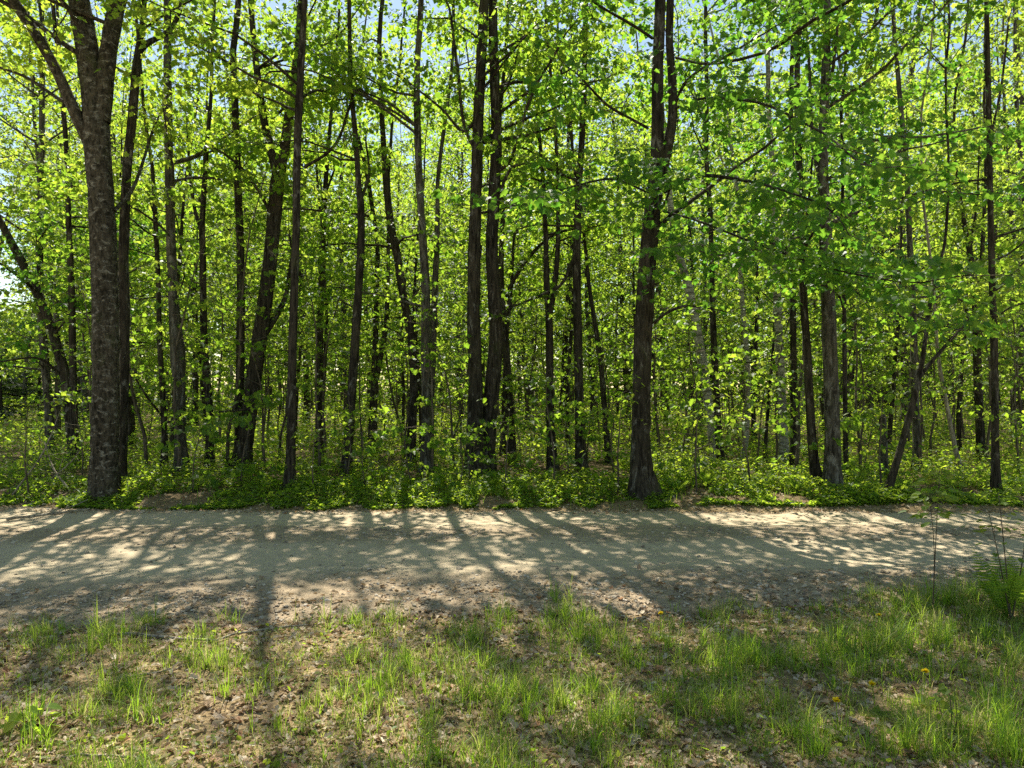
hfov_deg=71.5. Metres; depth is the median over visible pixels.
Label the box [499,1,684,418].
forest tree
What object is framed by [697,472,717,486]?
fern
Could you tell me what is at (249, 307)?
forest tree
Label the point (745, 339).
birch tree
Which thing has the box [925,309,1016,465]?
sapling
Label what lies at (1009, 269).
forest tree
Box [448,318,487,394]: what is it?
sapling
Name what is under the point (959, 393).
forest tree
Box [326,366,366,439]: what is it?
sapling
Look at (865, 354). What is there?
sapling
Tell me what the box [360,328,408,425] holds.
sapling
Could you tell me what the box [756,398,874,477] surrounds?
sapling
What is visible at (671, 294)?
forest tree
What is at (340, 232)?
sapling
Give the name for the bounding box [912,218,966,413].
forest tree
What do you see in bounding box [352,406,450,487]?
sapling
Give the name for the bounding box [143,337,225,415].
sapling
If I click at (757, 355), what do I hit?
sapling
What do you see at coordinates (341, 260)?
forest tree
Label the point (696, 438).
sapling
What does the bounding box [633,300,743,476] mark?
sapling
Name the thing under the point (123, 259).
maple tree
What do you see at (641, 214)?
forest tree
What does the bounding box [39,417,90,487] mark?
leaning branch
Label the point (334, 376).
sapling
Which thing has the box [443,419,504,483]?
sapling
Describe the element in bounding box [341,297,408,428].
sapling
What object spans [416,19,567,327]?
forest tree
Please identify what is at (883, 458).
tree snag
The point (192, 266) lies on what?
forest tree
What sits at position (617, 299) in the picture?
forest tree
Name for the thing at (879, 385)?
forest tree
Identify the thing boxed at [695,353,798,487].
sapling
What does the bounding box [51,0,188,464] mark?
maple tree
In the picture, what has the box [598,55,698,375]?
forest tree
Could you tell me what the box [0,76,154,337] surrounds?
forest tree
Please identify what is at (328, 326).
sapling
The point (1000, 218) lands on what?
forest tree
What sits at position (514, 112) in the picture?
maple tree
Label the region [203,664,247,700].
grass tuft
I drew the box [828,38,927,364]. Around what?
forest tree
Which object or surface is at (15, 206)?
forest tree
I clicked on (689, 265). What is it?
forest tree
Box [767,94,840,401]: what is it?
forest tree
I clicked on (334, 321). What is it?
sapling
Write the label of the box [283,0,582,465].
maple tree
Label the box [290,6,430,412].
forest tree
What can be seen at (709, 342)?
sapling
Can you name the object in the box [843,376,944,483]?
sapling
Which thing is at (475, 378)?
maple tree
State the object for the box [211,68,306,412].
forest tree
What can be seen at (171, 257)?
maple tree
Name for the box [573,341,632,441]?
sapling
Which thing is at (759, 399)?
forest tree
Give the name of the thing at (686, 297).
forest tree
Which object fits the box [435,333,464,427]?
sapling
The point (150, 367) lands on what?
sapling
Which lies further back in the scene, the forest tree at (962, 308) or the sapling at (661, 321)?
the forest tree at (962, 308)
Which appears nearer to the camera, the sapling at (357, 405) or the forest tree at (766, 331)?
the sapling at (357, 405)
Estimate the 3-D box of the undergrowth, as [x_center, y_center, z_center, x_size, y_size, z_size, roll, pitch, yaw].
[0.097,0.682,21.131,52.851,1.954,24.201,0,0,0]
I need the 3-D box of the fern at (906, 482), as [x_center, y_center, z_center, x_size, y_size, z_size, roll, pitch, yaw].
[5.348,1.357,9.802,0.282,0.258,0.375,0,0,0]
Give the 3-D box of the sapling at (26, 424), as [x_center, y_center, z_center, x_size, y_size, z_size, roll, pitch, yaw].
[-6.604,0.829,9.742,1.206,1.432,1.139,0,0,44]
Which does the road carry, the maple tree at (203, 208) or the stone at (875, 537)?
the stone at (875, 537)
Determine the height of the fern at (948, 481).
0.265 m
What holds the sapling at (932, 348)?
on the ground at (488, 505)
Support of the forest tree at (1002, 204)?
on the ground at (488, 505)
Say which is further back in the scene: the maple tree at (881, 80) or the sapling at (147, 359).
the sapling at (147, 359)
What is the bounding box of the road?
[0,507,1023,632]
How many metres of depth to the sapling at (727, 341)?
16.44 m
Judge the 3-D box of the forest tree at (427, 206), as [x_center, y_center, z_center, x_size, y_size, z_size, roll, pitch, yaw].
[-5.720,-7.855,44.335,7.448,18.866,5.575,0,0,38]
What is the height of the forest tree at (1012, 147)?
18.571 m
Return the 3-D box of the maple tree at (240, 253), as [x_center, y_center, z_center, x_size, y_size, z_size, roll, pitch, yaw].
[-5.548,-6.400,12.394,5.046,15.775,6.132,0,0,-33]
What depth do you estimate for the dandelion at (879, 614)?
4.48 m
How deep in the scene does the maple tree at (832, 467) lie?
9.21 m
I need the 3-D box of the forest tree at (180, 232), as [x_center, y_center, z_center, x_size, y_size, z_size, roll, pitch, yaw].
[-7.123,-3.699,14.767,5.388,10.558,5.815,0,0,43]
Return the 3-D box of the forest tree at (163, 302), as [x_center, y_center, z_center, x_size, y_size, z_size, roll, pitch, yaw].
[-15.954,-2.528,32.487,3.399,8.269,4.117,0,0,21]
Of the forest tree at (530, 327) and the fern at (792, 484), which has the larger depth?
the forest tree at (530, 327)
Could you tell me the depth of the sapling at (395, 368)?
22.35 m
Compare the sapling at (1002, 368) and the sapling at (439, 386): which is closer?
the sapling at (1002, 368)
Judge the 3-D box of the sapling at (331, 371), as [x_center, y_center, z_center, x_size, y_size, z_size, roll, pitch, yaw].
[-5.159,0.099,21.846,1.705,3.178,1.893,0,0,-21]
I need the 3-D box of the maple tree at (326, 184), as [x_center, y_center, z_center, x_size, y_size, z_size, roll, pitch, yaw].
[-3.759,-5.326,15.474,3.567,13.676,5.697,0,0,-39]
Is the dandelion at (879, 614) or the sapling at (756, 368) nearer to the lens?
the dandelion at (879, 614)
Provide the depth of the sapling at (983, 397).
23.29 m
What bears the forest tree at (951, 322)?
on the ground at (488, 505)
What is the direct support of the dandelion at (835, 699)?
on the ground at (488, 505)
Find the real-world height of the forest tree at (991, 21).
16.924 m
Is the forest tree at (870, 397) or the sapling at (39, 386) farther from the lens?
the forest tree at (870, 397)
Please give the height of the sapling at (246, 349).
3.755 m
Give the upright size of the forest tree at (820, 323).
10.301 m
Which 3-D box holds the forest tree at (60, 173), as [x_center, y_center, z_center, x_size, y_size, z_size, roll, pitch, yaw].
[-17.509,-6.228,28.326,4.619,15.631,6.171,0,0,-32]
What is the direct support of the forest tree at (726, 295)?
on the ground at (488, 505)
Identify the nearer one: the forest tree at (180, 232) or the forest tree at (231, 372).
the forest tree at (180, 232)
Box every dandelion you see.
[649,610,674,640]
[818,697,858,740]
[860,680,896,721]
[867,613,882,638]
[903,668,938,706]
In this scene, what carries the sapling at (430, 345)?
on the ground at (488, 505)
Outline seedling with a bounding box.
[928,675,976,734]
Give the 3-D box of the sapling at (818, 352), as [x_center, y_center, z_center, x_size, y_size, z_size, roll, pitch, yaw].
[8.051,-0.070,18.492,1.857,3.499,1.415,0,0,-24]
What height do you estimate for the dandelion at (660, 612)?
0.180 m
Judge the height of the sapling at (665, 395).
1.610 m
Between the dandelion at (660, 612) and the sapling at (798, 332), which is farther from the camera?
the sapling at (798, 332)
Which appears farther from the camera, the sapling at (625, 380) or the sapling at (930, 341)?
the sapling at (625, 380)
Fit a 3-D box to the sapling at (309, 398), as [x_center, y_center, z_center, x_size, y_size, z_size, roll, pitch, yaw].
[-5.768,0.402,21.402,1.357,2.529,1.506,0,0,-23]
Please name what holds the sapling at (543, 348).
on the ground at (488, 505)
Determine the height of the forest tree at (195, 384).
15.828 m
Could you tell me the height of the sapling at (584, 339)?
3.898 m
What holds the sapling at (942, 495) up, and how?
on the ground at (488, 505)
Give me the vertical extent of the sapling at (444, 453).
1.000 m
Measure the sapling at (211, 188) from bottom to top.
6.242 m
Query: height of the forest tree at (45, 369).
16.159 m
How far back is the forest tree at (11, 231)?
25.80 m
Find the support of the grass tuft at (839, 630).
on the ground at (488, 505)
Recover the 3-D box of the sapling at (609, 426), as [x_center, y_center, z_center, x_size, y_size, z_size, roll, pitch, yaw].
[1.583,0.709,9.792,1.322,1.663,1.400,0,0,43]
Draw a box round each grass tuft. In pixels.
[12,677,65,723]
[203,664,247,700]
[387,637,422,672]
[400,709,491,763]
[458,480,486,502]
[489,607,519,631]
[555,611,598,643]
[563,657,617,694]
[694,601,713,617]
[719,620,774,660]
[785,719,847,765]
[805,615,867,642]
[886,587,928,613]
[945,686,1023,767]
[971,667,1023,705]
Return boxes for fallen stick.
[6,499,89,520]
[37,753,152,760]
[105,624,307,640]
[130,664,185,677]
[349,708,381,724]
[627,643,692,661]
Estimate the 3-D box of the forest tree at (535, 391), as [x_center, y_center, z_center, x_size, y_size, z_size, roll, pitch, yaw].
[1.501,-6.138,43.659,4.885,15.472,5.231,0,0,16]
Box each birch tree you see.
[610,0,789,465]
[612,0,740,461]
[649,0,784,459]
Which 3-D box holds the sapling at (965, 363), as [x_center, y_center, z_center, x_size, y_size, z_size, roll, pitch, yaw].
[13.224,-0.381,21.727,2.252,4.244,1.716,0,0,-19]
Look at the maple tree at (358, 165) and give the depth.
11.46 m
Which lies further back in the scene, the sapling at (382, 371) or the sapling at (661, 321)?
the sapling at (382, 371)
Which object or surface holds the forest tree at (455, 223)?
on the ground at (488, 505)
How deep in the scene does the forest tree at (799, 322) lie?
36.60 m
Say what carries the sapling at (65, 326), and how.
on the ground at (488, 505)
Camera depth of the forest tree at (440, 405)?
37.99 m
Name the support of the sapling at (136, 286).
on the ground at (488, 505)
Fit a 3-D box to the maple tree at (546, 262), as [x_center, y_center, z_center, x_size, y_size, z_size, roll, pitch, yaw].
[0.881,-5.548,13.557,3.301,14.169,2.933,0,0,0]
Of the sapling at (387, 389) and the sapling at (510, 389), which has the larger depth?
the sapling at (387, 389)
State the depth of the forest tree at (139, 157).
41.44 m
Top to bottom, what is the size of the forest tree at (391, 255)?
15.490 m
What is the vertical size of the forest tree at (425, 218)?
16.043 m
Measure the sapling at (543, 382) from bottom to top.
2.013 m
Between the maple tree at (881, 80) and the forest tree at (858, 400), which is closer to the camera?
the maple tree at (881, 80)
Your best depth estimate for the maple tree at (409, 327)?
13.08 m
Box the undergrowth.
[0,385,1023,510]
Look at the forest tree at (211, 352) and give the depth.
36.16 m
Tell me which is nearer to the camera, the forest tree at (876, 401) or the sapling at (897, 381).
the sapling at (897, 381)
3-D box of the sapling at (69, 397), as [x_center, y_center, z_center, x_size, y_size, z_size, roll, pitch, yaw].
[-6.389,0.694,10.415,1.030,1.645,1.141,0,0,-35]
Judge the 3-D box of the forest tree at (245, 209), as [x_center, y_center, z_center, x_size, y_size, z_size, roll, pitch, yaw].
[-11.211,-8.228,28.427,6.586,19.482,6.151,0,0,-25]
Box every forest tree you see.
[0,0,80,170]
[0,0,98,253]
[0,0,170,451]
[0,0,189,425]
[0,0,326,452]
[0,1,117,444]
[0,10,230,356]
[0,11,58,184]
[0,16,121,362]
[0,20,46,225]
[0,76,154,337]
[0,89,83,416]
[0,102,140,381]
[0,125,64,369]
[0,134,153,419]
[1,70,220,445]
[11,93,220,442]
[14,86,74,374]
[19,178,62,409]
[24,9,165,288]
[32,6,191,340]
[54,0,215,355]
[68,32,210,419]
[84,80,176,374]
[113,83,182,350]
[117,0,235,418]
[119,54,188,388]
[124,92,283,438]
[130,2,284,426]
[130,131,260,350]
[134,166,245,351]
[135,156,192,385]
[137,76,251,400]
[139,242,207,366]
[152,0,314,389]
[177,67,277,331]
[184,167,277,404]
[195,169,275,361]
[206,0,365,427]
[207,126,279,370]
[208,102,283,381]
[209,217,244,373]
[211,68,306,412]
[212,57,418,451]
[212,94,394,442]
[212,161,278,382]
[213,0,369,421]
[216,167,270,359]
[221,100,287,417]
[223,93,314,416]
[249,125,338,402]
[252,171,311,370]
[266,0,438,434]
[266,1,431,426]
[288,110,371,412]
[288,156,349,404]
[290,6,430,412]
[300,46,509,450]
[300,187,347,406]
[307,279,352,407]
[309,126,481,433]
[312,126,383,381]
[330,71,530,367]
[342,197,410,410]
[343,135,418,407]
[353,164,464,375]
[358,93,444,414]
[365,94,471,414]
[365,120,430,412]
[380,104,485,421]
[390,10,512,397]
[391,101,471,353]
[393,90,468,407]
[396,3,563,397]
[397,3,508,421]
[404,73,503,415]
[414,115,484,375]
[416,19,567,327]
[424,0,613,454]
[425,118,487,409]
[440,109,515,368]
[450,0,591,399]
[453,96,557,365]
[455,1,586,428]
[462,0,661,430]
[464,76,561,410]
[481,19,667,443]
[483,42,564,418]
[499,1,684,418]
[503,59,655,436]
[505,194,571,350]
[505,198,560,405]
[508,18,638,413]
[538,5,719,424]
[550,103,737,366]
[557,182,682,427]
[559,177,619,381]
[578,0,729,426]
[587,137,653,403]
[589,148,702,431]
[595,246,663,365]
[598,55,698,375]
[598,90,707,419]
[603,177,663,380]
[608,0,753,419]
[631,0,769,423]
[631,141,797,389]
[631,195,674,404]
[636,160,718,404]
[642,27,870,438]
[651,179,697,382]
[657,176,694,400]
[661,229,738,401]
[662,123,731,398]
[671,168,724,381]
[677,12,787,409]
[683,67,876,460]
[683,117,769,405]
[690,75,807,407]
[694,65,786,412]
[709,6,847,419]
[713,168,765,375]
[722,63,849,392]
[724,150,770,403]
[727,112,917,431]
[745,25,872,424]
[751,273,798,365]
[759,266,812,367]
[762,0,982,432]
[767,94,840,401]
[772,0,966,429]
[785,1,999,421]
[785,66,893,415]
[797,134,857,379]
[798,2,1023,455]
[819,0,1023,431]
[820,67,923,409]
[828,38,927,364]
[829,142,895,409]
[835,42,981,362]
[858,78,942,408]
[860,145,892,407]
[880,31,1023,455]
[885,82,1001,409]
[887,96,977,405]
[902,1,1023,416]
[905,126,986,377]
[908,88,1018,412]
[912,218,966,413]
[915,2,1023,408]
[918,170,982,406]
[921,85,1007,375]
[921,185,987,405]
[925,1,1023,412]
[927,0,1023,441]
[927,8,1023,421]
[929,0,1023,430]
[944,67,1023,364]
[954,101,1020,409]
[967,0,1023,386]
[974,101,1020,349]
[976,1,1023,339]
[994,77,1023,374]
[1000,2,1022,329]
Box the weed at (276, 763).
[263,752,279,767]
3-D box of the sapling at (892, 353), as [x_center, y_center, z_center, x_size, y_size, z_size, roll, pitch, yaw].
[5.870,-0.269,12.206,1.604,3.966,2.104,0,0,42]
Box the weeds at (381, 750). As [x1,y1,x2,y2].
[0,601,1023,767]
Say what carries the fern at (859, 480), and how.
on the ground at (488, 505)
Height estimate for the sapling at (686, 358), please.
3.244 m
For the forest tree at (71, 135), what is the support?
on the ground at (488, 505)
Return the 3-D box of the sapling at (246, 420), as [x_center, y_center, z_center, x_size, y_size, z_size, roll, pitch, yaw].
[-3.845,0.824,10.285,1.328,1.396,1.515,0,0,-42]
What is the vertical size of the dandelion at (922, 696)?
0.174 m
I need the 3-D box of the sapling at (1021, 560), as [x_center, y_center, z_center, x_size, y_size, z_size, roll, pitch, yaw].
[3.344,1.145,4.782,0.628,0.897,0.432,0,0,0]
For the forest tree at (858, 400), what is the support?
on the ground at (488, 505)
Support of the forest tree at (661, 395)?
on the ground at (488, 505)
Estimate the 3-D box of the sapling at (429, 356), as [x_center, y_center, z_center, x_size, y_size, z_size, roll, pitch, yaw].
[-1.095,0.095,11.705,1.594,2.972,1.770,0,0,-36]
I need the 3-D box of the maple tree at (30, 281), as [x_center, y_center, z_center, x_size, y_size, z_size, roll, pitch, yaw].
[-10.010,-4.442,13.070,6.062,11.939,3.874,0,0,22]
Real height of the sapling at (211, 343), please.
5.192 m
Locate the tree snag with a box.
[878,414,888,476]
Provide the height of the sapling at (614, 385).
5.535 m
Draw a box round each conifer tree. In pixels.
[0,337,43,424]
[2,327,77,415]
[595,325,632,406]
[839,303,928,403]
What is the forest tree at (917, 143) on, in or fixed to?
on the ground at (488, 505)
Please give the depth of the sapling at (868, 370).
16.35 m
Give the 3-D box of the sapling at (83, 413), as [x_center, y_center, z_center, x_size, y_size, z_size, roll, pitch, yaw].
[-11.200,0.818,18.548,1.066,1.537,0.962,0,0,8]
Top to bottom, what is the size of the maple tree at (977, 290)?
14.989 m
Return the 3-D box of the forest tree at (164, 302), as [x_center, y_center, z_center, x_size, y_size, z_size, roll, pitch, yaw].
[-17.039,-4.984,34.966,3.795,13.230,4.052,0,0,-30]
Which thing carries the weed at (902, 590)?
on the ground at (488, 505)
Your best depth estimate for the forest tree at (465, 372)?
39.46 m
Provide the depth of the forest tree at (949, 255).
35.05 m
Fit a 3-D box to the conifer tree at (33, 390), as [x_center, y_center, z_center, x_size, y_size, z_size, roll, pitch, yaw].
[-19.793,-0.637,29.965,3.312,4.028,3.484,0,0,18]
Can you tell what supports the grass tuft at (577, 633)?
on the ground at (488, 505)
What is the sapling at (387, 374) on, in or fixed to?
on the ground at (488, 505)
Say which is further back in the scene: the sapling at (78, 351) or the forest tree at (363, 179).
the sapling at (78, 351)
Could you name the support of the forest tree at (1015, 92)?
on the ground at (488, 505)
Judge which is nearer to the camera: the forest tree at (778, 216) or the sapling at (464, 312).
the sapling at (464, 312)
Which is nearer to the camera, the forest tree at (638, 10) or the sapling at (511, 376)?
the sapling at (511, 376)
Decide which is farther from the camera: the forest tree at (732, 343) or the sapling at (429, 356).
the forest tree at (732, 343)
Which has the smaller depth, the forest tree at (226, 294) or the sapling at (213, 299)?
the sapling at (213, 299)
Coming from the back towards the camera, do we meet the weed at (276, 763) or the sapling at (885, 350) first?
the sapling at (885, 350)
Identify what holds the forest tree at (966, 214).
on the ground at (488, 505)
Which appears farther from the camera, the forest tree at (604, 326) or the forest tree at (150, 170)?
the forest tree at (150, 170)
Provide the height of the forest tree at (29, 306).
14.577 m
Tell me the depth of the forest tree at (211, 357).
48.99 m
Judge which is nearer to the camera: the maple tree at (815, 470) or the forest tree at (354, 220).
the maple tree at (815, 470)
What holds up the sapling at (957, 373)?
on the ground at (488, 505)
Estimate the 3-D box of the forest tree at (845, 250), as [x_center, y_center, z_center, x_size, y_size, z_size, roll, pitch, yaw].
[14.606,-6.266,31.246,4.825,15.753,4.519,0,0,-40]
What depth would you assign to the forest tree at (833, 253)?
34.00 m
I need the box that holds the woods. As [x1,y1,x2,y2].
[0,53,1023,406]
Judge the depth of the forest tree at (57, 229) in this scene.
34.69 m
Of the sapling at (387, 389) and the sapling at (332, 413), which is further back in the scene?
the sapling at (387, 389)
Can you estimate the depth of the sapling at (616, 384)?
20.19 m
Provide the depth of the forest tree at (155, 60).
33.57 m
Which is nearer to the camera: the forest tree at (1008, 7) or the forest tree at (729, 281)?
the forest tree at (1008, 7)
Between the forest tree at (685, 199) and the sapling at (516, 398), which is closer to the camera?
the sapling at (516, 398)
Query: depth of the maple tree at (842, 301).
10.57 m
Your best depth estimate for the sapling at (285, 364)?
26.24 m
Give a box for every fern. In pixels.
[662,474,688,491]
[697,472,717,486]
[725,474,745,488]
[754,472,773,485]
[785,475,807,489]
[849,474,873,490]
[896,476,912,486]
[936,474,962,488]
[969,544,1023,616]
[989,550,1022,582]
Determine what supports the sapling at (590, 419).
on the ground at (488, 505)
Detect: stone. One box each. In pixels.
[266,594,276,599]
[811,591,820,595]
[871,535,880,539]
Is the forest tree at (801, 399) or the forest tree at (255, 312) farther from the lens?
the forest tree at (255, 312)
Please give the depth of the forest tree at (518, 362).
40.68 m
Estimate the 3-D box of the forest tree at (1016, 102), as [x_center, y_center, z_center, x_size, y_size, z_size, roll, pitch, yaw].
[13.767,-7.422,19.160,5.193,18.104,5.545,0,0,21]
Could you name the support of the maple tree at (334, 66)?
on the ground at (488, 505)
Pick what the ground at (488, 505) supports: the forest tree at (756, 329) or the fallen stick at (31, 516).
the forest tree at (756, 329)
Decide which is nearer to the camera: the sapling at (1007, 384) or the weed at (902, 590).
the weed at (902, 590)
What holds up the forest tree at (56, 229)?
on the ground at (488, 505)
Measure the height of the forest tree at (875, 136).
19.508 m
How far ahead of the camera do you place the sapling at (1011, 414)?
19.80 m
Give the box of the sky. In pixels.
[0,0,1023,388]
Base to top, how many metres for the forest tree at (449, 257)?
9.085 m
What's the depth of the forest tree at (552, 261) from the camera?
28.53 m
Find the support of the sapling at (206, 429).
on the ground at (488, 505)
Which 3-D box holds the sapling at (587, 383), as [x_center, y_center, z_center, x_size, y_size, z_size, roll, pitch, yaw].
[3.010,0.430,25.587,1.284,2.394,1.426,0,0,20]
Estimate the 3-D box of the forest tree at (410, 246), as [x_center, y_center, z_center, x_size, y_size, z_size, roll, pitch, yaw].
[-2.298,-3.163,15.719,4.852,9.506,5.236,0,0,-12]
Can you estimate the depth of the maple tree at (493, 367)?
11.40 m
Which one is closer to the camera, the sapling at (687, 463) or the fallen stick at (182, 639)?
the fallen stick at (182, 639)
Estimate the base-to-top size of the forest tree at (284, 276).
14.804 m
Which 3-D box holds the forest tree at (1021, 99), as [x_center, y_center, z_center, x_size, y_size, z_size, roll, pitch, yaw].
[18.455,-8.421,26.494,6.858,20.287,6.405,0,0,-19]
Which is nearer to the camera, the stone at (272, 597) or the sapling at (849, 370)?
the stone at (272, 597)
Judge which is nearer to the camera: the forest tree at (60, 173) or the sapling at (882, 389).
the sapling at (882, 389)
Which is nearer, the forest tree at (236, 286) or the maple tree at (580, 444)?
the maple tree at (580, 444)
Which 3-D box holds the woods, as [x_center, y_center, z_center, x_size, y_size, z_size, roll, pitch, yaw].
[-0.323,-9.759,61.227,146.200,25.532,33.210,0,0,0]
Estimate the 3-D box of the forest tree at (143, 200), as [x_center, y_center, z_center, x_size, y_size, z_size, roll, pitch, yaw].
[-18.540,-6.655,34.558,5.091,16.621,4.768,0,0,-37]
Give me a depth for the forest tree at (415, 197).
22.10 m
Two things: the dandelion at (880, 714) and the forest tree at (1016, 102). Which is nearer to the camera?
the dandelion at (880, 714)
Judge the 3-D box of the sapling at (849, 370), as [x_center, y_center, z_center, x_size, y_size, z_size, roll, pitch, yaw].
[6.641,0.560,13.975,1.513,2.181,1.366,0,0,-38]
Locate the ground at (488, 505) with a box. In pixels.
[0,389,1023,767]
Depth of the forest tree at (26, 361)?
32.63 m
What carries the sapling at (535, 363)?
on the ground at (488, 505)
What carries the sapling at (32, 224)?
on the ground at (488, 505)
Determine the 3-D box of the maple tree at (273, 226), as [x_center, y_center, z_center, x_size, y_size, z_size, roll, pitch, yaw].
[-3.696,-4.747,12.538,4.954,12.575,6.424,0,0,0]
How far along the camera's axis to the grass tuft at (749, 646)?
4.13 m
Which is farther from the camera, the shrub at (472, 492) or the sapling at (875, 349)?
the sapling at (875, 349)
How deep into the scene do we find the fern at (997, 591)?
4.81 m
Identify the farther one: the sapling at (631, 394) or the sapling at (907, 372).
the sapling at (631, 394)
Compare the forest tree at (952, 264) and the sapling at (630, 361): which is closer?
the sapling at (630, 361)
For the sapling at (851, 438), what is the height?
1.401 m
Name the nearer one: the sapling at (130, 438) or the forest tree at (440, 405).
the sapling at (130, 438)
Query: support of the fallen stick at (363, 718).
on the ground at (488, 505)
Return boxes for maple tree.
[0,0,228,498]
[0,0,312,469]
[0,203,154,460]
[6,0,256,482]
[50,0,334,473]
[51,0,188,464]
[95,0,412,489]
[135,0,320,467]
[141,0,284,447]
[160,0,440,468]
[168,0,434,472]
[203,0,421,475]
[209,0,485,463]
[256,3,383,456]
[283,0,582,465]
[288,0,521,449]
[354,0,651,477]
[375,0,651,472]
[418,0,1023,499]
[430,2,590,471]
[434,0,641,463]
[461,0,644,462]
[505,0,644,468]
[607,0,816,466]
[607,0,921,486]
[623,0,1023,490]
[717,0,1017,470]
[740,2,939,480]
[788,0,1023,487]
[820,0,1013,466]
[829,0,986,461]
[878,0,1023,493]
[890,4,1023,471]
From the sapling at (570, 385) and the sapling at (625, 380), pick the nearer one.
the sapling at (570, 385)
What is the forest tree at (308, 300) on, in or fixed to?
on the ground at (488, 505)
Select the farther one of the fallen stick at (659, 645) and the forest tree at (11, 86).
the forest tree at (11, 86)
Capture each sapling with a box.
[0,392,81,492]
[3,176,156,441]
[7,316,64,386]
[16,336,84,445]
[21,97,229,472]
[24,241,140,386]
[27,253,155,422]
[30,345,85,430]
[34,382,90,478]
[48,290,90,388]
[58,302,89,429]
[61,387,89,440]
[68,248,167,381]
[84,312,156,385]
[130,206,267,475]
[130,310,166,396]
[131,369,168,443]
[135,358,158,425]
[139,285,210,411]
[139,326,231,460]
[142,109,332,464]
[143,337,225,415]
[145,333,200,433]
[154,292,224,409]
[155,401,256,491]
[159,192,275,451]
[194,286,301,476]
[206,241,303,448]
[207,392,300,485]
[213,272,315,458]
[220,217,353,461]
[221,315,286,394]
[224,347,284,441]
[230,307,288,419]
[245,282,313,438]
[252,234,379,470]
[263,290,307,417]
[269,318,312,392]
[276,410,358,489]
[280,233,408,463]
[281,303,331,423]
[298,319,359,429]
[299,379,388,480]
[300,356,342,405]
[309,281,406,463]
[311,300,372,398]
[313,411,406,488]
[325,336,367,433]
[326,206,448,446]
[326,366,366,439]
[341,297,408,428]
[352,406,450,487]
[356,378,387,423]
[356,384,393,445]
[358,360,398,424]
[359,251,471,472]
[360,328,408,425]
[360,329,398,415]
[362,270,444,449]
[364,311,419,425]
[391,319,406,416]
[395,300,484,474]
[400,308,456,438]
[405,243,522,443]
[417,305,516,464]
[423,423,502,490]
[434,341,456,429]
[434,359,467,436]
[434,382,483,469]
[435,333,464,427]
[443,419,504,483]
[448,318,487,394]
[463,245,563,455]
[473,397,553,491]
[487,239,569,435]
[496,368,545,463]
[497,384,527,426]
[499,380,524,428]
[501,267,565,430]
[506,352,588,483]
[509,257,581,427]
[510,394,600,479]
[511,352,564,446]
[533,365,559,401]
[538,363,598,452]
[539,302,595,423]
[539,349,586,392]
[554,359,589,404]
[555,305,633,459]
[558,292,633,450]
[562,368,618,461]
[569,375,679,491]
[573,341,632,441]
[573,391,652,482]
[584,341,632,423]
[584,363,610,424]
[587,365,632,436]
[588,297,701,468]
[602,242,708,462]
[621,326,681,441]
[621,374,657,410]
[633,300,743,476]
[651,294,711,462]
[651,335,701,454]
[651,383,682,448]
[651,387,749,493]
[652,292,738,442]
[652,399,732,481]
[653,297,722,440]
[656,260,764,447]
[657,363,690,432]
[663,378,692,424]
[674,372,702,429]
[676,312,729,384]
[684,254,786,452]
[685,305,755,457]
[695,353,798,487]
[708,341,743,423]
[719,148,886,474]
[719,355,759,429]
[721,332,803,474]
[732,251,863,463]
[753,340,821,443]
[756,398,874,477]
[758,386,774,414]
[759,350,821,459]
[761,297,840,433]
[785,313,850,398]
[794,243,910,471]
[796,207,925,473]
[797,296,864,448]
[798,291,884,385]
[798,293,912,470]
[812,319,901,454]
[814,358,888,430]
[819,286,893,435]
[820,395,920,484]
[836,250,969,470]
[839,202,972,452]
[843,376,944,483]
[854,309,893,387]
[858,298,923,441]
[865,283,957,446]
[869,364,897,428]
[873,340,927,436]
[879,248,974,459]
[882,314,956,387]
[890,348,937,404]
[897,279,955,426]
[898,467,971,609]
[907,219,1018,445]
[908,300,973,434]
[915,224,1023,468]
[919,352,951,422]
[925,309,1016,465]
[928,332,968,401]
[932,380,1023,489]
[939,199,1023,423]
[958,352,1004,414]
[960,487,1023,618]
[961,290,1023,475]
[963,206,1023,453]
[963,369,1001,430]
[963,389,988,427]
[971,299,1023,426]
[984,337,1023,423]
[998,312,1023,371]
[999,375,1023,461]
[1001,430,1023,472]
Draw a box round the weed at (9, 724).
[0,703,62,737]
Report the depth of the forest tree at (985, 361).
22.64 m
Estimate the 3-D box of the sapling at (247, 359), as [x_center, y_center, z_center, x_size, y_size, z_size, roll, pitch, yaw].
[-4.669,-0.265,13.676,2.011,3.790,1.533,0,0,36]
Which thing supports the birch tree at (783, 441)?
on the ground at (488, 505)
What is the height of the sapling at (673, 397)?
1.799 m
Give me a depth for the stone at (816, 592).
5.37 m
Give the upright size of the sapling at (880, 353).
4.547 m
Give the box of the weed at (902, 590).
[887,572,914,606]
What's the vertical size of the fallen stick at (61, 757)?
0.034 m
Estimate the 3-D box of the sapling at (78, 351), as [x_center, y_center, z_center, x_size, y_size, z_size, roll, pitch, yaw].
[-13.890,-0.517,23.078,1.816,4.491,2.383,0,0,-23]
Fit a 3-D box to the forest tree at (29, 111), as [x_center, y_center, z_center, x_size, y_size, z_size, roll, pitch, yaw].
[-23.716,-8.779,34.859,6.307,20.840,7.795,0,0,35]
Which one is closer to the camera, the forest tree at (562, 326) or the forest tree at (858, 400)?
the forest tree at (562, 326)
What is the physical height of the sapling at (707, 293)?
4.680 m
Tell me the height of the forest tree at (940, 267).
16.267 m
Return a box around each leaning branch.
[12,399,82,493]
[38,434,69,489]
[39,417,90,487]

